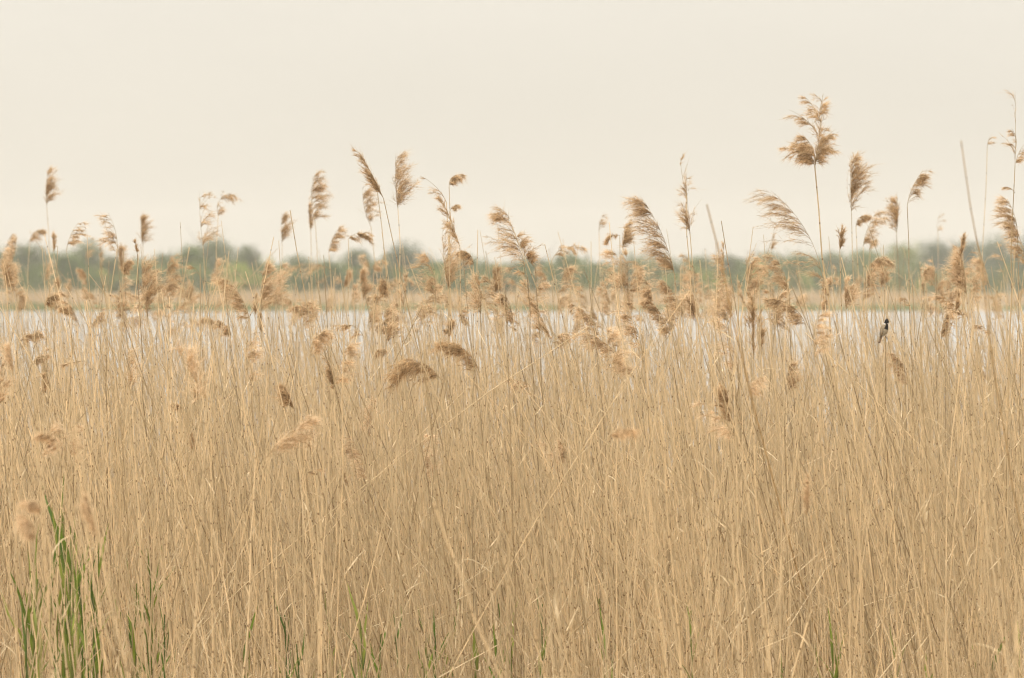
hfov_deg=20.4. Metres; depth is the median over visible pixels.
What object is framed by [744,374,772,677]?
reed
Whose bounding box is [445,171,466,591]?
reed
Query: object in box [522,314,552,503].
reed
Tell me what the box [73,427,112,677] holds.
reed
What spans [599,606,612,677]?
reed shoot
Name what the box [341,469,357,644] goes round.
reed
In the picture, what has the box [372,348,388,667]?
reed
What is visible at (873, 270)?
reed
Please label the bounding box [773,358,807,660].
reed
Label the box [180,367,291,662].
reed
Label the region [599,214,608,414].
reed
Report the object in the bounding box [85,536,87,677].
reed
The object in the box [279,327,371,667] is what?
reed
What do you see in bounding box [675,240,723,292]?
tree
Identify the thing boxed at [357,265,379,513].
reed
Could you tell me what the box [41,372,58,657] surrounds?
reed
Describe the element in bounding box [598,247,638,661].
reed
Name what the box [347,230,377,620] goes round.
reed
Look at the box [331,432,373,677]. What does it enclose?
reed
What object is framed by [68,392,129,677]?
reed
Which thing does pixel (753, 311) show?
reed
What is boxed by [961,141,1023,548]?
reed
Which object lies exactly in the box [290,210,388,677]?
reed
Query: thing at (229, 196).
reed
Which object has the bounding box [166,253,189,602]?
reed
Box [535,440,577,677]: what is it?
reed
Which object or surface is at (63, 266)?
tree
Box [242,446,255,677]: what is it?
reed
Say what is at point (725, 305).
reed
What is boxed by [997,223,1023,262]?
reed
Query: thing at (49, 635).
reed
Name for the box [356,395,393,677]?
reed
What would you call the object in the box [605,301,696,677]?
reed
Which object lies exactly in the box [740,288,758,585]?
reed
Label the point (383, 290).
reed
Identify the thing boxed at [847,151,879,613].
reed
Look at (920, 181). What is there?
reed
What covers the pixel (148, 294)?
reed
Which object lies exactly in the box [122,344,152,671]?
reed
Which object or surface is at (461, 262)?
tree
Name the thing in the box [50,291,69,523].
reed
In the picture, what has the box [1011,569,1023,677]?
reed
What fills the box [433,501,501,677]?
reed
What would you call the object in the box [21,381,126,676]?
reed
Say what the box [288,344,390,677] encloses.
reed
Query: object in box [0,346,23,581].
reed
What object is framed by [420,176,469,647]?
reed
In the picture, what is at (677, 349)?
reed
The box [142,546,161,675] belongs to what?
reed shoot
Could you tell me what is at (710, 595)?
reed
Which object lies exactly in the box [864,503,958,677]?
reed
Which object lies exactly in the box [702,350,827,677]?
reed
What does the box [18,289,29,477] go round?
reed
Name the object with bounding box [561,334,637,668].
reed
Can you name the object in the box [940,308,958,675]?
reed
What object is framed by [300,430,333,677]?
reed
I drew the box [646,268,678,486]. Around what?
reed
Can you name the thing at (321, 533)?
reed
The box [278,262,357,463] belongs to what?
reed
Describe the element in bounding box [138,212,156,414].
reed
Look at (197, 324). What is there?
reed
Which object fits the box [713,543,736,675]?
reed
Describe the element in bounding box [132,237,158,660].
reed
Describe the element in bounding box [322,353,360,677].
reed
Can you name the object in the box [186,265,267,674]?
reed
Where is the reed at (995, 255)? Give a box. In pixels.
[986,244,1017,482]
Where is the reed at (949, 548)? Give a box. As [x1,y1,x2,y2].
[887,419,1023,677]
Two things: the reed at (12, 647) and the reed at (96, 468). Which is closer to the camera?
the reed at (12, 647)
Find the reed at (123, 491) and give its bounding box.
[97,322,163,677]
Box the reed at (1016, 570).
[1010,530,1021,608]
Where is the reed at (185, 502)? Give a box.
[157,311,210,674]
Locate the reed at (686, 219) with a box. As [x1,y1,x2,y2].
[673,172,730,660]
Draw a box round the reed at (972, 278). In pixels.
[967,276,984,393]
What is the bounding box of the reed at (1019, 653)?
[1015,623,1021,677]
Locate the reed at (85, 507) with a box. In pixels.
[69,484,135,677]
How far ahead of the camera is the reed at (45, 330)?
24.92 m
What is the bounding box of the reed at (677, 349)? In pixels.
[673,337,690,373]
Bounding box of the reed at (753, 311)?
[740,291,767,675]
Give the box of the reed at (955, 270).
[939,242,1006,655]
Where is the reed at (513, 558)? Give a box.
[496,474,536,677]
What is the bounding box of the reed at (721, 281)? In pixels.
[709,254,747,654]
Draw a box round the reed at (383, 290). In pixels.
[372,277,393,629]
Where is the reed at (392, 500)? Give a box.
[330,346,473,671]
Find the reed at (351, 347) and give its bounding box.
[331,338,367,673]
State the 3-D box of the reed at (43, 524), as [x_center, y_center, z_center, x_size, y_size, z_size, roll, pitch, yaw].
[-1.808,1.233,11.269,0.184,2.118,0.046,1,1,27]
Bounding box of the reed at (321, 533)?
[318,373,324,677]
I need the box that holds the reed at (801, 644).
[791,607,813,677]
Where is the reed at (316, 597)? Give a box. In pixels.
[306,508,323,677]
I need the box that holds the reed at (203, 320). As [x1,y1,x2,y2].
[198,317,221,610]
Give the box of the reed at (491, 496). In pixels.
[467,321,521,677]
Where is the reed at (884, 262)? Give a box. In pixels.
[866,256,897,662]
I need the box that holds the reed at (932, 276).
[920,257,957,589]
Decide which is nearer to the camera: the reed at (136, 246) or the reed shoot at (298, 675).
the reed shoot at (298, 675)
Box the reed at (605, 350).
[572,329,678,661]
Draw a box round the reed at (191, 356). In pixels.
[168,336,215,677]
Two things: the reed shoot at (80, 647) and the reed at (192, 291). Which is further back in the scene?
the reed at (192, 291)
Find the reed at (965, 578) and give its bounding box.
[951,491,981,674]
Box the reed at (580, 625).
[527,575,628,676]
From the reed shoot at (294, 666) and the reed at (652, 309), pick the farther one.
the reed at (652, 309)
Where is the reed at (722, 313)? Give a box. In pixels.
[708,297,735,483]
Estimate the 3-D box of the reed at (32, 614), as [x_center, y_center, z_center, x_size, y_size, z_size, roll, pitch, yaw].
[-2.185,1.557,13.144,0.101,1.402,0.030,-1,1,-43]
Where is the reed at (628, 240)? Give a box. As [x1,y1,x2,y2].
[592,220,638,661]
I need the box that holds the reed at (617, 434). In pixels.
[604,424,645,677]
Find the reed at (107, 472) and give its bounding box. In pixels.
[96,352,117,656]
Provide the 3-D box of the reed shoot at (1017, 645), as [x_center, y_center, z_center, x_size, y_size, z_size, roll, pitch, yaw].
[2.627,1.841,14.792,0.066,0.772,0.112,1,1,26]
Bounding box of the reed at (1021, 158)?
[998,90,1023,656]
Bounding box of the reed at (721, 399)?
[709,383,744,662]
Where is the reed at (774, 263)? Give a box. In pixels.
[757,251,816,673]
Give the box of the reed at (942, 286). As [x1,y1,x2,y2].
[933,277,950,397]
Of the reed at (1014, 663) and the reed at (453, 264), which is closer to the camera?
the reed at (1014, 663)
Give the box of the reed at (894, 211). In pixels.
[882,195,907,445]
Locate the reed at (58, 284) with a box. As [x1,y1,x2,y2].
[52,275,60,354]
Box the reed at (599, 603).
[570,527,628,671]
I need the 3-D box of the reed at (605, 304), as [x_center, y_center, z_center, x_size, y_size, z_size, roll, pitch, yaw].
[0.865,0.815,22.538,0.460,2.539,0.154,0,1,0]
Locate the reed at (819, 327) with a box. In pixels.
[812,308,856,677]
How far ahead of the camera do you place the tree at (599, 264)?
374.17 m
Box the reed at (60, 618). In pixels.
[37,458,76,677]
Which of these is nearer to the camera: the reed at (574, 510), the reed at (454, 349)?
the reed at (454, 349)
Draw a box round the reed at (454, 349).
[429,335,506,649]
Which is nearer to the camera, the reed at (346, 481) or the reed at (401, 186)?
the reed at (346, 481)
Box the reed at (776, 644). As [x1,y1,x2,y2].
[775,615,777,677]
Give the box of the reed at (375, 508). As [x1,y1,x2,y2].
[323,349,440,675]
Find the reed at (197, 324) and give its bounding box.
[160,312,224,478]
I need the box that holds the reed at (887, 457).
[885,339,890,661]
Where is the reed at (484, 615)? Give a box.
[479,548,488,677]
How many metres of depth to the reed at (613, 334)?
13.68 m
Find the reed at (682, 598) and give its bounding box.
[669,501,695,677]
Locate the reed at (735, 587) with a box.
[711,499,741,677]
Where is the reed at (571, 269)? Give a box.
[557,263,588,544]
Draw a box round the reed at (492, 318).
[490,310,504,350]
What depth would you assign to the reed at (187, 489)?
14.79 m
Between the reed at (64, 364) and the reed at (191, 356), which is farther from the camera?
the reed at (64, 364)
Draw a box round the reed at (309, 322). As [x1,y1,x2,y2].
[309,301,320,558]
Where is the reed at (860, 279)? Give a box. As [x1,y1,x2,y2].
[853,275,863,477]
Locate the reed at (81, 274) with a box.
[75,268,86,450]
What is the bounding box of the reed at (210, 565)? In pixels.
[145,451,279,675]
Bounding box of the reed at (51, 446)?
[40,414,83,677]
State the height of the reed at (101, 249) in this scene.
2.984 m
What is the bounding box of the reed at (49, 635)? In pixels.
[45,591,50,677]
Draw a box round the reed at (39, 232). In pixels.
[17,229,47,490]
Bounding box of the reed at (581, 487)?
[566,361,588,642]
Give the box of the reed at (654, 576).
[638,447,668,677]
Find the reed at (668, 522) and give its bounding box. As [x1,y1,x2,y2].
[642,370,690,677]
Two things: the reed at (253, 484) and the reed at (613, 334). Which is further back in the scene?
the reed at (253, 484)
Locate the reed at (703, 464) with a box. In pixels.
[664,297,763,674]
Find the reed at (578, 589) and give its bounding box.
[561,503,590,677]
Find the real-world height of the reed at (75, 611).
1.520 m
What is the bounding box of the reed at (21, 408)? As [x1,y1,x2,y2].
[0,321,38,506]
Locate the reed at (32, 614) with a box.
[29,541,37,677]
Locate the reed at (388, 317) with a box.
[381,304,400,612]
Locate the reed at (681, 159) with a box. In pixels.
[679,154,712,675]
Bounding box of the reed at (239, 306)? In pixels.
[208,273,277,676]
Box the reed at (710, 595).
[708,502,712,677]
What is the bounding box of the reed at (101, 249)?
[98,244,104,447]
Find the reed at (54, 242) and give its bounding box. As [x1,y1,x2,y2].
[51,232,145,612]
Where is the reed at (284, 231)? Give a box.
[277,211,300,571]
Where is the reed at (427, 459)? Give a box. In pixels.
[422,429,447,675]
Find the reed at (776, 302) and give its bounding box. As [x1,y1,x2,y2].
[758,293,856,677]
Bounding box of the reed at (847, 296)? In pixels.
[842,275,871,675]
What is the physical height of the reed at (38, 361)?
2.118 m
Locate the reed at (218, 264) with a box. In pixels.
[210,257,226,454]
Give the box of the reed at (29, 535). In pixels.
[12,508,59,677]
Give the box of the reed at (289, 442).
[263,411,326,677]
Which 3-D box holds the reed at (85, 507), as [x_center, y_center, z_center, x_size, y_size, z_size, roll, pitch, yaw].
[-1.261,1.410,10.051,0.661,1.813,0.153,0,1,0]
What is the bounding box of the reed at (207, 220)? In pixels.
[196,191,224,624]
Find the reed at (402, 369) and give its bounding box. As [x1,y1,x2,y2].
[379,343,465,677]
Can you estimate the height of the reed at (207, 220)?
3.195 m
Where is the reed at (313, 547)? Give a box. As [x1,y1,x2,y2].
[304,437,326,677]
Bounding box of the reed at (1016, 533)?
[1014,469,1023,623]
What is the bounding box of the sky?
[0,0,1023,292]
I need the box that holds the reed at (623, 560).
[590,424,659,677]
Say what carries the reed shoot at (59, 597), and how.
on the ground
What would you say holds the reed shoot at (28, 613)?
on the ground
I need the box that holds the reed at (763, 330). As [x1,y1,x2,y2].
[756,307,775,646]
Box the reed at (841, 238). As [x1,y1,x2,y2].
[834,224,852,675]
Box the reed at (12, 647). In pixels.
[7,616,17,677]
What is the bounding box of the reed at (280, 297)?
[270,270,293,620]
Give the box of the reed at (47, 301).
[27,292,61,645]
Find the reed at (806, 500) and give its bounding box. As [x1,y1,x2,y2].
[794,469,811,677]
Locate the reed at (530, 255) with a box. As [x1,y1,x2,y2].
[516,230,557,676]
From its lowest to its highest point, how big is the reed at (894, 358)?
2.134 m
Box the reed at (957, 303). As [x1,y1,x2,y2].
[955,290,970,648]
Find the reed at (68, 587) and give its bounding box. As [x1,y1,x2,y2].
[45,479,92,675]
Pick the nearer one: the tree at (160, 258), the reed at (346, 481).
the reed at (346, 481)
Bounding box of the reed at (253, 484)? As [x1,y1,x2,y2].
[221,321,272,677]
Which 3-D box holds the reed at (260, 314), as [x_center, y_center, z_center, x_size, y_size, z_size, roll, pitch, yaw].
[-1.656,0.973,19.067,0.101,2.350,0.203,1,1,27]
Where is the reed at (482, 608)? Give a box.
[442,523,525,677]
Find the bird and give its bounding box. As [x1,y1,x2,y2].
[878,318,888,342]
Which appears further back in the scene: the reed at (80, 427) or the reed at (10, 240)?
the reed at (10, 240)
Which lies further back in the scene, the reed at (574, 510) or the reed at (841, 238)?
the reed at (841, 238)
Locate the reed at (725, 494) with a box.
[702,373,740,669]
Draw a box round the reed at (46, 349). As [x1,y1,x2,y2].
[35,345,69,677]
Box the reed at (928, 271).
[921,265,936,640]
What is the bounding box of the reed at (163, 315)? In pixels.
[148,307,174,403]
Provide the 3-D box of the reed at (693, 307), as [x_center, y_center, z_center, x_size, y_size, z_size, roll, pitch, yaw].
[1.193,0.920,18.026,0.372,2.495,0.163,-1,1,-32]
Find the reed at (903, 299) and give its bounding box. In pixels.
[894,297,921,673]
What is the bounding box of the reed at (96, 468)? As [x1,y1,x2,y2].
[68,320,137,677]
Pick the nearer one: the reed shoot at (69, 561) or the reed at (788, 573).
the reed at (788, 573)
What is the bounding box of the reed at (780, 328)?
[766,281,795,515]
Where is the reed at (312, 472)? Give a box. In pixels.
[304,468,326,675]
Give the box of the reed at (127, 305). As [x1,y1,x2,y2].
[115,285,134,500]
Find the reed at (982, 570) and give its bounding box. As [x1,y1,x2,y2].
[953,435,1021,659]
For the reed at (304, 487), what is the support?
on the ground
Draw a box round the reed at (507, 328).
[486,285,512,409]
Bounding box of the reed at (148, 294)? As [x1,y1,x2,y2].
[137,251,216,676]
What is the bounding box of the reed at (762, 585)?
[748,520,784,656]
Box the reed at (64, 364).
[59,361,122,639]
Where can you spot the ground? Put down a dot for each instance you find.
(528, 607)
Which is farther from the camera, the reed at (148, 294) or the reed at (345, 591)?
the reed at (148, 294)
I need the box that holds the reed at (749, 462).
[726,331,789,665]
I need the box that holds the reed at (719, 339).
[715,275,745,666]
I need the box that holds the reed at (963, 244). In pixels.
[957,232,991,656]
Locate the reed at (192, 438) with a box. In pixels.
[188,432,195,656]
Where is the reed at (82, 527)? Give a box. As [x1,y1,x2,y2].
[41,354,119,677]
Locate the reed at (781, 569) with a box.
[764,451,797,677]
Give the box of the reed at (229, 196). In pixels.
[208,190,240,498]
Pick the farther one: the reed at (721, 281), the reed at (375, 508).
the reed at (721, 281)
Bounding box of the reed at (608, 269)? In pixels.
[605,266,622,491]
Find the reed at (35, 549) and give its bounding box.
[0,406,72,671]
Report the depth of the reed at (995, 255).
20.86 m
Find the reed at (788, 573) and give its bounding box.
[755,455,821,677]
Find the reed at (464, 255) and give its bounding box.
[452,250,482,659]
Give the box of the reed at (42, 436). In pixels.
[28,431,123,677]
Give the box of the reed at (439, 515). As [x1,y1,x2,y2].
[424,350,458,677]
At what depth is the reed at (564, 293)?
26.00 m
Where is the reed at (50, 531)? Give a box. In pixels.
[10,423,127,673]
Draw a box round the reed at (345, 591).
[310,500,374,677]
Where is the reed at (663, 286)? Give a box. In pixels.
[652,277,700,658]
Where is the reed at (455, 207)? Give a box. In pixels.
[448,204,460,655]
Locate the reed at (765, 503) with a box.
[717,319,822,675]
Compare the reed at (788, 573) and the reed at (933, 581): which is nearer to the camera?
the reed at (933, 581)
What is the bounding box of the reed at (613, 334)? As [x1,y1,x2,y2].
[598,324,640,677]
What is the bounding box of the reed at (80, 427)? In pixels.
[57,423,94,672]
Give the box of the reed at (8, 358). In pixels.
[0,329,17,673]
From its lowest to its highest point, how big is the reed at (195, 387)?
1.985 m
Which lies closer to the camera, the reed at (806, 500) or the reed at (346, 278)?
the reed at (806, 500)
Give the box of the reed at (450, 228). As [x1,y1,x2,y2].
[433,190,473,620]
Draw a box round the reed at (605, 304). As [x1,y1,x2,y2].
[595,283,638,545]
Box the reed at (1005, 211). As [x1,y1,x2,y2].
[990,194,1023,646]
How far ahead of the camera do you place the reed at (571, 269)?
21.94 m
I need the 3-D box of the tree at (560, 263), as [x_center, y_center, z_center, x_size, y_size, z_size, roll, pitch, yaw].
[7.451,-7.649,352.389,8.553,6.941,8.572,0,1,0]
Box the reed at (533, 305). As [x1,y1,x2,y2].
[517,279,614,677]
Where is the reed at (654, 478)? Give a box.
[642,335,670,643]
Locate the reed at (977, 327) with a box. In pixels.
[969,323,998,670]
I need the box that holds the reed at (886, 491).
[834,321,952,670]
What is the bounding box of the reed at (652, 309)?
[635,297,699,639]
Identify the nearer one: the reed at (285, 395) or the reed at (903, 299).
the reed at (285, 395)
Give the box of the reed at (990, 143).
[962,136,996,537]
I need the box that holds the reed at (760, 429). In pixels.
[706,204,830,677]
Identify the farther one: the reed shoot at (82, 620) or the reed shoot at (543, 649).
the reed shoot at (543, 649)
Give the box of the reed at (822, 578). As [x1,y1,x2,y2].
[782,473,857,664]
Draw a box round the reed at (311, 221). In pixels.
[308,194,315,442]
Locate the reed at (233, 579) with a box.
[209,493,262,671]
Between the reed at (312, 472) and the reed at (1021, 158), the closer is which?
the reed at (312, 472)
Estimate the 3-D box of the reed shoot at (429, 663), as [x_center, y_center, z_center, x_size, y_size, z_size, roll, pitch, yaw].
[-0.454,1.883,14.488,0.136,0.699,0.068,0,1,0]
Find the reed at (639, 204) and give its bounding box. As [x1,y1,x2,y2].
[619,194,696,673]
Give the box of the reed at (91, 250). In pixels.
[86,238,95,424]
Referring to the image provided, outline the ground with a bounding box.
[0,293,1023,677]
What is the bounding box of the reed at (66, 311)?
[57,305,94,626]
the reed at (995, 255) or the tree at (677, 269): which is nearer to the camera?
the reed at (995, 255)
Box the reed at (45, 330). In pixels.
[44,285,57,502]
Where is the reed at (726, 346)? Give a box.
[704,314,750,677]
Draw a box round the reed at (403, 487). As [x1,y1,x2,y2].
[334,334,495,669]
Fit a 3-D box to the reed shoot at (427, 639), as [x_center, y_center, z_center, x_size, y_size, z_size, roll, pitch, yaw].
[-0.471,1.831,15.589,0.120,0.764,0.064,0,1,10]
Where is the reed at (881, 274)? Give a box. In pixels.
[877,255,894,575]
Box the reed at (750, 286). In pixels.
[744,250,771,623]
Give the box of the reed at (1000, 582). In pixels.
[990,474,1010,677]
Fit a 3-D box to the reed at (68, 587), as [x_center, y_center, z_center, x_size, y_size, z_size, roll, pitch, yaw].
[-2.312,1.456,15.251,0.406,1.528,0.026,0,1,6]
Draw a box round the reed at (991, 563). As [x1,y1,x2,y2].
[972,426,1009,677]
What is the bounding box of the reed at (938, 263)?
[937,214,945,371]
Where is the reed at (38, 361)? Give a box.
[33,352,49,585]
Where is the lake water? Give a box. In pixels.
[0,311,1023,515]
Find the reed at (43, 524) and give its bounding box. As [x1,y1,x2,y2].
[34,383,54,677]
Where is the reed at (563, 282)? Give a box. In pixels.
[553,267,591,591]
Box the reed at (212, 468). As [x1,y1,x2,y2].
[202,347,240,667]
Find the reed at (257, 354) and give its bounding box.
[245,328,278,677]
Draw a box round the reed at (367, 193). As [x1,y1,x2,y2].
[358,184,397,451]
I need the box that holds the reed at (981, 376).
[964,361,990,443]
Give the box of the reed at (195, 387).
[191,380,199,622]
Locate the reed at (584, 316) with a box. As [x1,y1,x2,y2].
[571,306,617,603]
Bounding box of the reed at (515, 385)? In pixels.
[502,378,566,677]
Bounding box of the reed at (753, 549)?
[734,402,771,677]
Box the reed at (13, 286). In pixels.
[6,263,27,465]
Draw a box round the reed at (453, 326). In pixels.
[441,319,459,566]
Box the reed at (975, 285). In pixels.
[970,269,988,628]
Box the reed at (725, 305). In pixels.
[713,286,743,672]
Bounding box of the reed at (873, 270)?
[863,261,883,657]
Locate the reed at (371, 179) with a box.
[352,147,517,677]
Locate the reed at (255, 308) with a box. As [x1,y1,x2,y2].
[251,292,259,491]
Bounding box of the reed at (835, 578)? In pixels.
[830,512,849,677]
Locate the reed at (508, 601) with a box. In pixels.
[506,520,510,677]
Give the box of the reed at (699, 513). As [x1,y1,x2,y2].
[673,367,736,671]
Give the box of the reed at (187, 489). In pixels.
[124,322,269,675]
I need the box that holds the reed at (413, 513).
[370,372,445,677]
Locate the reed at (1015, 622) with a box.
[1014,571,1016,677]
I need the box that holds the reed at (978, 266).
[971,256,992,422]
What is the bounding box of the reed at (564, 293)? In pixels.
[563,240,570,440]
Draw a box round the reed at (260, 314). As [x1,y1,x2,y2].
[257,311,270,656]
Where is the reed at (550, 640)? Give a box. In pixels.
[548,596,554,677]
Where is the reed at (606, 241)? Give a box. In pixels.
[602,233,619,660]
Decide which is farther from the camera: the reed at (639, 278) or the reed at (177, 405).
the reed at (639, 278)
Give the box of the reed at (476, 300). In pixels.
[459,267,495,675]
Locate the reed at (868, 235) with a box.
[863,210,890,482]
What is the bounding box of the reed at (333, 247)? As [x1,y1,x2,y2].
[328,225,350,563]
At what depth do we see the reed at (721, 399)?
14.60 m
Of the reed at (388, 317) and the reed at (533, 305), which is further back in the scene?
the reed at (388, 317)
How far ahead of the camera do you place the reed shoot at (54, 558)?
14.02 m
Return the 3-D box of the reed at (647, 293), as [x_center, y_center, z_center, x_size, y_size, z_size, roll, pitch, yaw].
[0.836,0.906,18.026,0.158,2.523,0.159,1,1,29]
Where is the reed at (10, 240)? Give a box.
[4,234,17,591]
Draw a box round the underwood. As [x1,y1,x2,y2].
[0,238,1023,303]
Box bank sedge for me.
[0,301,1023,310]
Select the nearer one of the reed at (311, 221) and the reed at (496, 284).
the reed at (496, 284)
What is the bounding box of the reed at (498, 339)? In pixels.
[486,276,509,476]
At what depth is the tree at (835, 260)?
428.88 m
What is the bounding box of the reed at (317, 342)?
[305,324,339,677]
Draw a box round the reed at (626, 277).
[599,245,637,638]
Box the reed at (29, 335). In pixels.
[6,328,46,673]
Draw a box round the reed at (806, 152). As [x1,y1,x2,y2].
[778,93,872,677]
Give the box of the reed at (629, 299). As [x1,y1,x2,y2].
[620,281,637,592]
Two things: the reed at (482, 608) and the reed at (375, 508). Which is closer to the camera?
the reed at (482, 608)
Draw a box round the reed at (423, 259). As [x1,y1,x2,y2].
[405,248,451,673]
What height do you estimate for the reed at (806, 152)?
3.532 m
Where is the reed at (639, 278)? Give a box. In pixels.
[625,259,651,526]
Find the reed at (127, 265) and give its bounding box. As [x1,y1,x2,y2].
[119,260,134,461]
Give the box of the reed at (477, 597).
[453,528,513,676]
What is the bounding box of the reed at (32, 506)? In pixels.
[8,495,51,677]
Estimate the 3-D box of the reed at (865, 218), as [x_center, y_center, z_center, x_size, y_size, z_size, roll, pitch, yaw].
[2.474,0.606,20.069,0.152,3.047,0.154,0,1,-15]
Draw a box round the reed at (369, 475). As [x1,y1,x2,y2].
[316,317,449,677]
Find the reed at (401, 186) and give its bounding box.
[390,150,425,563]
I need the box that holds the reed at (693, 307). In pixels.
[677,290,716,634]
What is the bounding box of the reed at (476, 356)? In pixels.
[470,230,477,675]
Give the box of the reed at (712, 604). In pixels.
[697,530,727,677]
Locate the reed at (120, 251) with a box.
[118,243,136,540]
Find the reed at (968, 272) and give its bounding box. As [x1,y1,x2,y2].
[955,258,979,581]
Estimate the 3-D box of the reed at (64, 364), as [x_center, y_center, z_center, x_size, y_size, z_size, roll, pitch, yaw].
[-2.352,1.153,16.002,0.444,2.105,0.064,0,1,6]
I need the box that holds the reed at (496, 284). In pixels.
[491,261,517,595]
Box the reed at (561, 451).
[549,438,566,677]
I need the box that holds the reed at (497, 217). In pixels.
[482,201,548,674]
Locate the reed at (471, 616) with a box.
[452,511,484,677]
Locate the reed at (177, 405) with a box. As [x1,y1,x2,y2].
[168,399,188,677]
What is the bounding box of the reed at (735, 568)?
[689,447,783,677]
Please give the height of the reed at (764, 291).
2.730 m
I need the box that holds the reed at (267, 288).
[258,257,285,504]
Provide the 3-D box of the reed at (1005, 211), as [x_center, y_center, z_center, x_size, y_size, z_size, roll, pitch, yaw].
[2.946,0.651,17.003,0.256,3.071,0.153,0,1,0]
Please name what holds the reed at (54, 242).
on the ground
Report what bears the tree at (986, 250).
on the ground
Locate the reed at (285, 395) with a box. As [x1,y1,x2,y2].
[271,380,308,677]
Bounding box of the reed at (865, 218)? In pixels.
[856,213,873,428]
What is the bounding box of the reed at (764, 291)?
[752,256,779,601]
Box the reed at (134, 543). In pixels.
[84,449,164,654]
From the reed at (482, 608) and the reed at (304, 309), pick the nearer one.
the reed at (482, 608)
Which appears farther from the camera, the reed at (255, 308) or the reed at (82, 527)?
the reed at (255, 308)
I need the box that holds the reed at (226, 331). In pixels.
[209,317,241,664]
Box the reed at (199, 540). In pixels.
[192,384,240,677]
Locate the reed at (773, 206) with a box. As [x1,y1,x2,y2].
[740,189,855,671]
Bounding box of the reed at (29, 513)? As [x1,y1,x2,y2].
[0,413,62,596]
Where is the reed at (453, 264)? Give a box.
[438,217,471,645]
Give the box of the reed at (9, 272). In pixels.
[0,251,24,581]
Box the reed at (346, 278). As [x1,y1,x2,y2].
[342,268,353,494]
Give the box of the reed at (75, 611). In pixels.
[72,540,79,677]
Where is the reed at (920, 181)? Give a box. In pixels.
[907,168,932,677]
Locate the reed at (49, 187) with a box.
[43,165,63,373]
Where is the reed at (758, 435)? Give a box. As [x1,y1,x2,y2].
[721,221,808,672]
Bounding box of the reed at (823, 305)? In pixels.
[813,294,830,646]
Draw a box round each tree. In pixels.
[0,246,29,289]
[2,240,61,291]
[38,248,96,294]
[68,238,107,293]
[92,253,126,294]
[103,254,178,301]
[151,247,181,279]
[169,242,211,291]
[187,228,244,292]
[201,258,272,293]
[233,244,264,267]
[253,259,291,291]
[281,252,314,293]
[297,255,354,301]
[336,246,379,293]
[356,256,402,292]
[380,238,438,292]
[409,251,459,296]
[441,256,490,287]
[465,257,526,293]
[508,242,555,287]
[544,251,600,292]
[583,252,622,292]
[591,257,654,294]
[641,259,684,288]
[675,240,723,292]
[684,255,740,293]
[699,242,759,285]
[745,245,789,293]
[767,248,831,291]
[810,246,855,293]
[836,245,897,285]
[839,256,895,293]
[872,238,932,293]
[906,237,970,281]
[916,258,981,294]
[942,238,997,286]
[969,230,1020,291]
[995,234,1023,292]
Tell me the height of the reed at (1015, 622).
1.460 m
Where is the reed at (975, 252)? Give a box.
[956,251,986,628]
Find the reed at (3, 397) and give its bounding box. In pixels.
[0,359,19,677]
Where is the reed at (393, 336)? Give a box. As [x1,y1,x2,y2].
[377,190,443,656]
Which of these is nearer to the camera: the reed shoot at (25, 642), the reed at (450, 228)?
the reed shoot at (25, 642)
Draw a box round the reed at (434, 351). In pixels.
[433,284,440,503]
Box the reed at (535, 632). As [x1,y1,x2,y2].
[527,584,544,677]
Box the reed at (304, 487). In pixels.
[292,332,326,674]
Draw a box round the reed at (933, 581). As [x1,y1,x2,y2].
[920,475,946,677]
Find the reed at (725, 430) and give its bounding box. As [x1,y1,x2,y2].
[685,399,743,677]
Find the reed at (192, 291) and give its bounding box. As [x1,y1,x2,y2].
[183,279,198,410]
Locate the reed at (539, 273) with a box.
[534,264,548,417]
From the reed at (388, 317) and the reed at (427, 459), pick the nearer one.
the reed at (427, 459)
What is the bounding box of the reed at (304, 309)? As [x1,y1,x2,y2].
[286,305,326,604]
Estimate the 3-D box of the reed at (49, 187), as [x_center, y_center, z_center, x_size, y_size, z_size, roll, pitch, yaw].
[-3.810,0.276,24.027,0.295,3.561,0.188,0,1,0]
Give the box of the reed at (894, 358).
[882,351,916,675]
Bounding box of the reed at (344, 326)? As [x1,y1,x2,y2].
[330,323,378,664]
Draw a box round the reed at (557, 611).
[532,404,563,677]
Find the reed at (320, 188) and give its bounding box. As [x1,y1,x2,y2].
[310,169,346,560]
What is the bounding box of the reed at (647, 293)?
[637,287,655,657]
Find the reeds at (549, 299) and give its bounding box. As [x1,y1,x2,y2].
[0,285,1023,310]
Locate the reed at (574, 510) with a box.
[519,362,649,677]
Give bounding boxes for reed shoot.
[2,582,55,677]
[8,528,43,677]
[19,596,32,677]
[23,593,76,677]
[24,549,63,676]
[33,600,41,677]
[38,515,62,677]
[43,488,84,675]
[43,520,91,677]
[44,528,80,676]
[49,525,106,675]
[51,508,77,677]
[51,516,93,677]
[51,550,69,677]
[56,603,100,677]
[61,478,78,677]
[70,539,89,677]
[71,610,108,677]
[78,545,94,677]
[79,550,98,669]
[83,524,108,677]
[88,569,99,677]
[100,658,110,677]
[120,559,136,677]
[127,616,141,677]
[128,611,139,672]
[133,541,174,676]
[135,592,175,677]
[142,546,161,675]
[153,583,175,677]
[243,606,257,677]
[268,587,290,677]
[272,643,307,677]
[293,629,314,677]
[325,600,335,677]
[343,628,373,677]
[348,586,377,677]
[368,616,393,677]
[394,611,408,672]
[416,637,449,675]
[418,610,435,670]
[419,645,434,677]
[432,610,454,677]
[452,587,460,675]
[471,620,478,677]
[484,625,506,677]
[509,599,518,677]
[535,576,546,677]
[538,628,549,675]
[597,598,615,677]
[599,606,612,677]
[677,603,699,677]
[820,633,838,677]
[827,604,844,677]
[890,630,908,675]
[975,629,1008,668]
[1016,622,1020,676]

